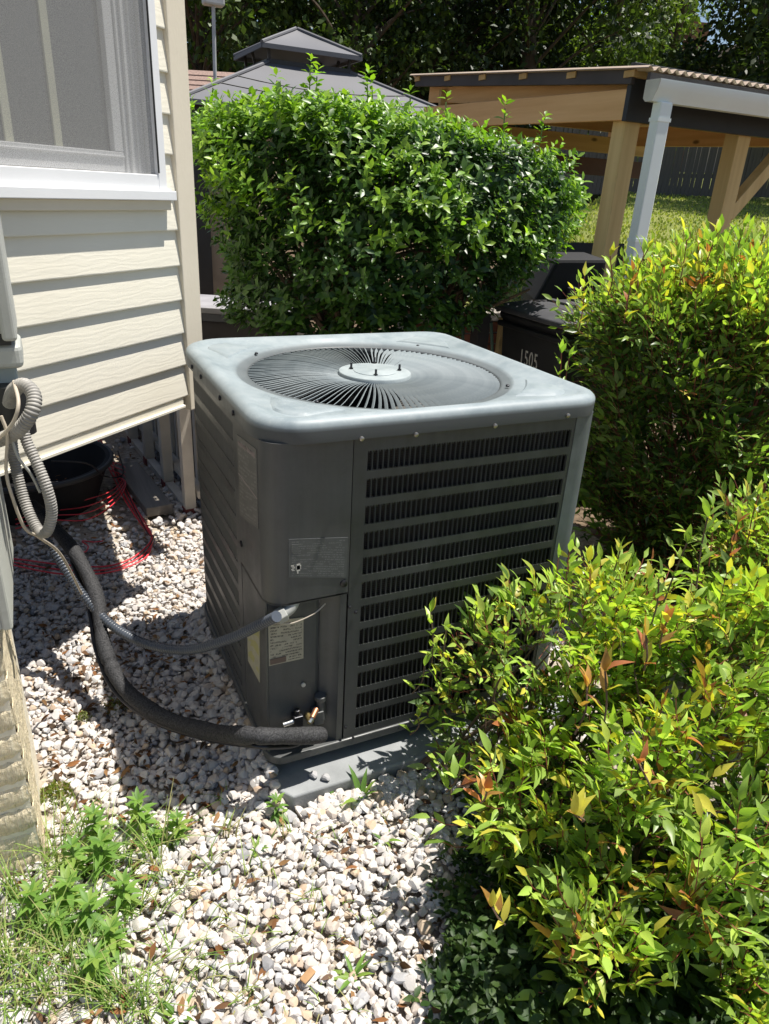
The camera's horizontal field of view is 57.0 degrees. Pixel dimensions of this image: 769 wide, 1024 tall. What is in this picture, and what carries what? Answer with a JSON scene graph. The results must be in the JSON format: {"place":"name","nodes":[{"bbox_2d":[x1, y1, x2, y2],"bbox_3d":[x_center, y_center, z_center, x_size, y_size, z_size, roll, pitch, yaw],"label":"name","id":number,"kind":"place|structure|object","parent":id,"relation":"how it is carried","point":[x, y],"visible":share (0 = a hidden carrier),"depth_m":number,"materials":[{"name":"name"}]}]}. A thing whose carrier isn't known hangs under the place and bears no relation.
{"place":"outdoors","nodes":[
{"label":"outdoors","id":0,"kind":"place"},
{"bbox_2d":[95,70,276,239],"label":"shed","id":1,"kind":"structure","parent":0,"point":[198,78],"depth_m":14.67,"materials":[{"name":"brown"}]},
{"bbox_2d":[187,0,745,188],"label":"sky","id":2,"kind":"structure","parent":0,"point":[702,19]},
{"bbox_2d":[243,212,766,589],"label":"soil ground","id":3,"kind":"structure","parent":0,"point":[582,524],"depth_m":3.51,"materials":[{"name":"brown soil"}]},
{"bbox_2d":[202,0,224,80],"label":"lamp pole","id":4,"kind":"object","parent":3,"relation":"on","point":[213,4],"visible":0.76,"depth_m":10.91,"materials":[{"name":"grey metal"}]},
{"bbox_2d":[189,26,463,294],"bbox_3d":[-1.129,-4.331,9.049,3.472,3.131,3.472,-8,27,-24],"label":"gazebo","id":5,"kind":"object","parent":3,"relation":"on","point":[285,52],"visible":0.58,"depth_m":7.97,"materials":[{"name":"grey fabric"}]},
{"bbox_2d":[0,427,768,1023],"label":"gravel bed","id":6,"kind":"object","parent":3,"relation":"on","point":[158,595],"visible":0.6,"depth_m":1.71,"materials":[{"name":"white gravel"}]},
{"bbox_2d":[0,477,45,878],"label":"house foundation","id":7,"kind":"object","parent":6,"relation":"on","point":[21,821],"visible":0.94,"depth_m":1.49,"materials":[{"name":"beige paint"}]},
{"bbox_2d":[9,878,54,936],"bbox_3d":[-0.707,0.799,1.438,0.084,0.119,0.080,-18,32,-38],"label":"weed","id":8,"kind":"object","parent":6,"relation":"on","point":[34,892],"visible":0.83,"depth_m":1.43,"materials":[{"name":"green plant"}]},
{"bbox_2d":[40,779,75,809],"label":"weed","id":9,"kind":"object","parent":6,"relation":"on","point":[50,789],"visible":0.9,"depth_m":1.74,"materials":[{"name":"green plant"}]},
{"bbox_2d":[2,441,113,525],"bbox_3d":[-1.627,-0.121,3.303,0.713,0.267,0.713,-8,27,-24],"label":"plastic tub","id":10,"kind":"object","parent":6,"relation":"on","point":[78,485],"visible":0.49,"depth_m":3.24,"materials":[{"name":"black plastic"}]},
{"bbox_2d":[38,900,79,950],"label":"weed","id":11,"kind":"object","parent":6,"relation":"on","point":[66,929],"visible":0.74,"depth_m":1.41,"materials":[{"name":"green plant"}]},
{"bbox_2d":[43,863,87,916],"bbox_3d":[-0.657,0.796,1.473,0.097,0.112,0.104,5,25,4],"label":"weed","id":12,"kind":"object","parent":6,"relation":"on","point":[64,878],"visible":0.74,"depth_m":1.46,"materials":[{"name":"green plant"}]},
{"bbox_2d":[54,833,92,883],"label":"weed","id":13,"kind":"object","parent":6,"relation":"on","point":[70,844],"visible":0.75,"depth_m":1.53,"materials":[{"name":"green plant"}]},
{"bbox_2d":[74,710,91,722],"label":"weed","id":14,"kind":"object","parent":6,"relation":"on","point":[82,712],"visible":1,"depth_m":1.99,"materials":[{"name":"green plant"}]},
{"bbox_2d":[13,439,152,574],"bbox_3d":[-1.268,-0.085,3.266,0.634,0.097,1.341,3,24,-2],"label":"red cord","id":15,"kind":"object","parent":6,"relation":"on","point":[149,532],"visible":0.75,"depth_m":3.03,"materials":[{"name":"red plastic"}]},
{"bbox_2d":[68,886,111,943],"bbox_3d":[-0.592,0.820,1.433,0.086,0.117,0.098,22,31,36],"label":"weed","id":16,"kind":"object","parent":6,"relation":"on","point":[89,902],"visible":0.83,"depth_m":1.42,"materials":[{"name":"green plant"}]},
{"bbox_2d":[73,939,119,995],"bbox_3d":[-0.547,0.872,1.341,0.086,0.103,0.091,-5,26,-17],"label":"weed","id":17,"kind":"object","parent":6,"relation":"on","point":[96,958],"visible":0.74,"depth_m":1.33,"materials":[{"name":"green plant"}]},
{"bbox_2d":[79,801,118,843],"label":"weed","id":18,"kind":"object","parent":6,"relation":"on","point":[93,811],"visible":0.66,"depth_m":1.61,"materials":[{"name":"green plant"}]},
{"bbox_2d":[0,0,201,486],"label":"house bay","id":19,"kind":"object","parent":6,"relation":"on","point":[104,271],"visible":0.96,"depth_m":1.86,"materials":[{"name":"beige plastic"}]},
{"bbox_2d":[0,217,36,434],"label":"electrical box","id":20,"kind":"object","parent":19,"relation":"attached to","point":[11,355],"visible":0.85,"depth_m":1.36,"materials":[{"name":"grey plastic"}]},
{"bbox_2d":[0,378,42,446],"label":"looped conduit","id":21,"kind":"object","parent":20,"relation":"attached to","point":[28,418],"visible":0.94,"depth_m":1.31,"materials":[{"name":"grey plastic"}]},
{"bbox_2d":[0,380,20,438],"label":"cable","id":22,"kind":"object","parent":21,"relation":"attached to","point":[11,424],"visible":1,"depth_m":1.29,"materials":[{"name":"white plastic"}]},
{"bbox_2d":[12,442,40,492],"bbox_3d":[-0.693,-0.098,1.367,0.040,0.139,0.009,-12,29,-30],"label":"cable","id":23,"kind":"object","parent":21,"relation":"attached to","point":[25,467],"visible":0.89,"depth_m":1.37,"materials":[{"name":"grey plastic"}]},
{"bbox_2d":[0,415,82,594],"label":"cable","id":24,"kind":"object","parent":21,"relation":"hanging from","point":[24,527],"visible":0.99,"depth_m":1.38,"materials":[{"name":"grey plastic"}]},
{"bbox_2d":[8,420,57,538],"bbox_3d":[-0.710,-0.069,1.417,0.143,0.248,0.033,20,30,33],"label":"looped conduit","id":25,"kind":"object","parent":20,"relation":"hanging from","point":[44,531],"visible":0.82,"depth_m":1.42,"materials":[{"name":"grey plastic"}]},
{"bbox_2d":[0,0,176,210],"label":"window","id":26,"kind":"structure","parent":19,"relation":"in","point":[80,79],"depth_m":1.74,"materials":[{"name":"white plastic"}]},
{"bbox_2d":[51,450,153,554],"bbox_3d":[-1.289,-0.147,3.180,0.351,0.277,1.074,-8,27,-24],"label":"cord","id":27,"kind":"object","parent":6,"relation":"on","point":[98,471],"visible":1,"depth_m":3.14,"materials":[{"name":"plastic"}]},
{"bbox_2d":[79,827,129,883],"bbox_3d":[-0.617,0.752,1.554,0.094,0.118,0.104,21,30,34],"label":"weed","id":28,"kind":"object","parent":6,"relation":"on","point":[104,840],"visible":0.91,"depth_m":1.54,"materials":[{"name":"green plant"}]},
{"bbox_2d":[93,910,133,962],"bbox_3d":[-0.539,0.844,1.396,0.089,0.096,0.076,25,32,39],"label":"weed","id":29,"kind":"object","parent":6,"relation":"on","point":[110,928],"visible":0.79,"depth_m":1.39,"materials":[{"name":"green plant"}]},
{"bbox_2d":[104,698,127,717],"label":"weed","id":30,"kind":"object","parent":6,"relation":"on","point":[118,701],"visible":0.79,"depth_m":2.04,"materials":[{"name":"green plant"}]},
{"bbox_2d":[105,867,144,920],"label":"weed","id":31,"kind":"object","parent":6,"relation":"on","point":[125,885],"visible":0.9,"depth_m":1.47,"materials":[{"name":"green plant"}]},
{"bbox_2d":[123,786,159,838],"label":"weed","id":32,"kind":"object","parent":6,"relation":"on","point":[136,797],"visible":0.84,"depth_m":1.64,"materials":[{"name":"green plant"}]},
{"bbox_2d":[114,462,172,516],"bbox_3d":[-1.177,-0.119,3.436,0.120,0.045,0.600,-12,29,-30],"label":"plank","id":33,"kind":"object","parent":6,"relation":"on","point":[150,498],"visible":0.91,"depth_m":3.35,"materials":[{"name":"grey wood"}]},
{"bbox_2d":[144,823,170,855],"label":"weed","id":34,"kind":"object","parent":6,"relation":"on","point":[155,832],"visible":0.66,"depth_m":1.61,"materials":[{"name":"green plant"}]},
{"bbox_2d":[121,409,199,513],"bbox_3d":[-1.865,-0.947,4.345,0.550,0.780,4.200,-11,28,-29],"label":"deck skirting","id":35,"kind":"object","parent":6,"relation":"on","point":[171,438],"visible":0.12,"depth_m":3.44,"materials":[{"name":"beige paint"}]},
{"bbox_2d":[154,990,195,1023],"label":"weed","id":36,"kind":"object","parent":6,"relation":"on","point":[170,1011],"visible":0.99,"depth_m":1.30,"materials":[{"name":"green plant"}]},
{"bbox_2d":[161,809,192,847],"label":"weed","id":37,"kind":"object","parent":6,"relation":"on","point":[176,817],"visible":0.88,"depth_m":1.64,"materials":[{"name":"green plant"}]},
{"bbox_2d":[0,778,434,1023],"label":"grass","id":38,"kind":"structure","parent":6,"relation":"on","point":[13,892],"depth_m":1.39,"materials":[{"name":"green plant"}]},
{"bbox_2d":[200,294,304,339],"bbox_3d":[-0.925,-0.976,4.569,0.829,0.726,0.520,3,24,0],"label":"storage bench","id":39,"kind":"object","parent":6,"relation":"on","point":[214,325],"depth_m":4.26,"materials":[{"name":"grey plastic"}]},
{"bbox_2d":[249,834,268,857],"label":"weed","id":40,"kind":"object","parent":6,"relation":"on","point":[254,845],"visible":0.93,"depth_m":1.64,"materials":[{"name":"green plant"}]},
{"bbox_2d":[264,792,288,827],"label":"weed","id":41,"kind":"object","parent":6,"relation":"on","point":[276,812],"visible":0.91,"depth_m":1.71,"materials":[{"name":"green plant"}]},
{"bbox_2d":[300,967,315,983],"bbox_3d":[-0.148,0.896,1.370,0.016,0.004,0.032,26,29,28],"label":"wood chip","id":42,"kind":"object","parent":6,"relation":"on","point":[308,974],"visible":1,"depth_m":1.37,"materials":[{"name":"wood"}]},
{"bbox_2d":[332,951,373,993],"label":"weed","id":43,"kind":"object","parent":6,"relation":"on","point":[358,968],"visible":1,"depth_m":1.39,"materials":[{"name":"green plant"}]},
{"bbox_2d":[341,764,375,805],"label":"weed","id":44,"kind":"object","parent":6,"relation":"on","point":[364,788],"visible":0.96,"depth_m":1.79,"materials":[{"name":"green plant"}]},
{"bbox_2d":[202,603,573,811],"bbox_3d":[-0.043,0.486,2.320,0.918,0.084,0.967,-8,27,-24],"label":"equipment pad","id":45,"kind":"object","parent":6,"relation":"on","point":[391,754],"visible":0.16,"depth_m":1.85,"materials":[{"name":"grey concrete"}]},
{"bbox_2d":[185,332,594,763],"bbox_3d":[-0.051,0.026,2.105,0.895,0.933,0.871,-8,27,-24],"label":"air conditioner","id":46,"kind":"object","parent":45,"relation":"on","point":[366,499],"visible":0.93,"depth_m":1.74,"materials":[{"name":"paint"}]},
{"bbox_2d":[44,536,281,654],"bbox_3d":[-0.610,0.240,1.846,0.910,0.316,0.042,18,28,29],"label":"electrical conduit","id":47,"kind":"object","parent":46,"relation":"attached to","point":[260,624],"visible":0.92,"depth_m":1.86,"materials":[{"name":"grey plastic"}]},
{"bbox_2d":[31,499,327,744],"bbox_3d":[-0.680,0.321,1.950,1.213,0.379,0.198,19,29,30],"label":"refrigerant line","id":48,"kind":"object","parent":46,"relation":"attached to","point":[135,698],"visible":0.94,"depth_m":1.89,"materials":[{"name":"black plastic"}]},
{"bbox_2d":[70,560,299,749],"bbox_3d":[-0.614,0.411,1.921,0.921,0.267,0.166,18,28,29],"label":"liquid line","id":49,"kind":"object","parent":48,"relation":"attached to","point":[126,704],"visible":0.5,"depth_m":1.92,"materials":[{"name":"black rubber"}]},
{"bbox_2d":[373,830,402,847],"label":"weed","id":50,"kind":"object","parent":6,"relation":"on","point":[379,836],"visible":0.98,"depth_m":1.67,"materials":[{"name":"green plant"}]},
{"bbox_2d":[189,53,592,336],"bbox_3d":[0.018,-1.092,3.510,1.904,1.920,1.364,6,25,5],"label":"holly bush","id":51,"kind":"object","parent":6,"relation":"on","point":[379,141],"visible":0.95,"depth_m":2.98,"materials":[{"name":"green plant"}]},
{"bbox_2d":[460,307,464,340],"bbox_3d":[0.406,-0.557,3.581,0.136,0.926,0.016,3,24,0],"label":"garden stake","id":52,"kind":"object","parent":6,"relation":"on","point":[462,334],"visible":0.15,"depth_m":3.43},
{"bbox_2d":[470,312,490,349],"bbox_3d":[0.471,-0.612,3.774,0.070,0.871,0.070,-8,27,-24],"label":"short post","id":53,"kind":"object","parent":6,"relation":"on","point":[479,338],"visible":0.13,"depth_m":3.61,"materials":[{"name":"black wood"}]},
{"bbox_2d":[490,322,493,351],"bbox_3d":[0.560,-0.519,3.595,0.153,0.862,0.016,3,24,0],"label":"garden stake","id":54,"kind":"object","parent":6,"relation":"on","point":[491,338],"visible":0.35,"depth_m":3.44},
{"bbox_2d":[495,317,502,354],"bbox_3d":[0.587,-0.616,3.824,0.032,0.849,0.032,-8,27,-24],"label":"wood stake","id":55,"kind":"object","parent":6,"relation":"on","point":[498,347],"visible":0.15,"depth_m":3.68,"materials":[{"name":"brown wood"}]},
{"bbox_2d":[402,533,768,1023],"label":"ground cover","id":56,"kind":"object","parent":6,"relation":"on","point":[491,974],"visible":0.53,"depth_m":1.33,"materials":[{"name":"green plant"}]},
{"bbox_2d":[185,0,767,219],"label":"wood","id":57,"kind":"object","parent":3,"relation":"on","point":[591,18],"depth_m":34.93,"materials":[{"name":"green plant"}]},
{"bbox_2d":[399,532,700,838],"bbox_3d":[0.400,0.448,1.782,0.643,0.822,0.619,15,27,24],"label":"nandina bush","id":58,"kind":"object","parent":3,"relation":"on","point":[632,598],"visible":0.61,"depth_m":1.72,"materials":[{"name":"green plant"}]},
{"bbox_2d":[520,252,605,300],"bbox_3d":[1.018,-0.981,4.337,0.368,1.132,0.544,3,24,0],"label":"covered grill","id":59,"kind":"object","parent":3,"relation":"on","point":[562,273],"visible":0.27,"depth_m":3.95,"materials":[{"name":"black fabric"}]},
{"bbox_2d":[495,298,650,494],"bbox_3d":[0.908,-0.553,3.565,0.604,0.982,0.552,-8,27,-24],"label":"wheelie bin","id":60,"kind":"object","parent":3,"relation":"on","point":[530,338],"visible":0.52,"depth_m":3.29,"materials":[{"name":"black plastic"}]},
{"bbox_2d":[397,308,750,417],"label":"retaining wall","id":61,"kind":"structure","parent":3,"relation":"on","point":[495,319],"depth_m":4.21,"materials":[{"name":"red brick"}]},
{"bbox_2d":[409,496,768,1023],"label":"nandina bush","id":62,"kind":"object","parent":3,"relation":"on","point":[700,869],"visible":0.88,"depth_m":1.38,"materials":[{"name":"green plant"}]},
{"bbox_2d":[410,62,768,294],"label":"carport","id":63,"kind":"object","parent":3,"relation":"on","point":[648,113],"visible":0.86,"depth_m":4.69,"materials":[{"name":"yellow wood"}]},
{"bbox_2d":[542,212,768,612],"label":"nandina bush","id":64,"kind":"object","parent":3,"relation":"on","point":[683,296],"visible":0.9,"depth_m":2.44,"materials":[{"name":"green plant"}]},
{"bbox_2d":[596,21,766,198],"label":"neighbour house","id":65,"kind":"structure","parent":3,"relation":"on","point":[686,35],"depth_m":33.02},
{"bbox_2d":[648,468,768,724],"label":"nandina bush","id":66,"kind":"object","parent":3,"relation":"on","point":[750,516],"visible":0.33,"depth_m":2.08,"materials":[{"name":"green plant"}]},
{"bbox_2d":[396,173,768,324],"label":"lawn","id":67,"kind":"structure","parent":0,"point":[669,210],"depth_m":11.40,"materials":[{"name":"green plant"}]},
{"bbox_2d":[184,0,306,72],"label":"oak tree","id":68,"kind":"object","parent":67,"relation":"on","point":[200,29],"visible":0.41,"depth_m":19.00,"materials":[{"name":"green plant"}]},
{"bbox_2d":[185,0,386,71],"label":"oak tree","id":69,"kind":"object","parent":67,"relation":"on","point":[333,11],"visible":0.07,"depth_m":21.30,"materials":[{"name":"green plant"}]},
{"bbox_2d":[241,0,469,176],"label":"oak tree","id":70,"kind":"object","parent":67,"relation":"on","point":[429,9],"visible":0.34,"depth_m":21.03,"materials":[{"name":"green plant"}]},
{"bbox_2d":[303,0,584,193],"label":"oak tree","id":71,"kind":"object","parent":67,"relation":"on","point":[512,40],"visible":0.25,"depth_m":22.61,"materials":[{"name":"green plant"}]},
{"bbox_2d":[401,0,673,221],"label":"oak tree","id":72,"kind":"object","parent":67,"relation":"on","point":[465,13],"visible":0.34,"depth_m":22.52,"materials":[{"name":"green plant"}]},
{"bbox_2d":[560,242,623,274],"bbox_3d":[1.525,-1.806,5.292,0.506,0.397,0.054,3,24,0],"label":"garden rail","id":73,"kind":"object","parent":67,"relation":"on","point":[583,247],"visible":0.29,"depth_m":5.21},
{"bbox_2d":[541,0,726,204],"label":"maple tree","id":74,"kind":"object","parent":67,"relation":"on","point":[600,59],"visible":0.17,"depth_m":25.49,"materials":[{"name":"green plant"}]},
{"bbox_2d":[548,126,768,201],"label":"picket fence","id":75,"kind":"object","parent":67,"relation":"on","point":[672,168],"visible":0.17,"depth_m":16.60,"materials":[{"name":"grey wood"}]},
{"bbox_2d":[581,0,763,168],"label":"maple tree","id":76,"kind":"object","parent":67,"relation":"on","point":[680,29],"visible":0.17,"depth_m":27.63,"materials":[{"name":"green plant"}]},
{"bbox_2d":[655,0,768,181],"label":"pine tree","id":77,"kind":"object","parent":67,"relation":"on","point":[707,60],"visible":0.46,"depth_m":17.97,"materials":[{"name":"green plant"}]},
{"bbox_2d":[718,0,768,83],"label":"pine tree","id":78,"kind":"object","parent":67,"relation":"on","point":[763,51],"visible":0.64,"depth_m":14.47,"materials":[{"name":"green plant"}]}
]}

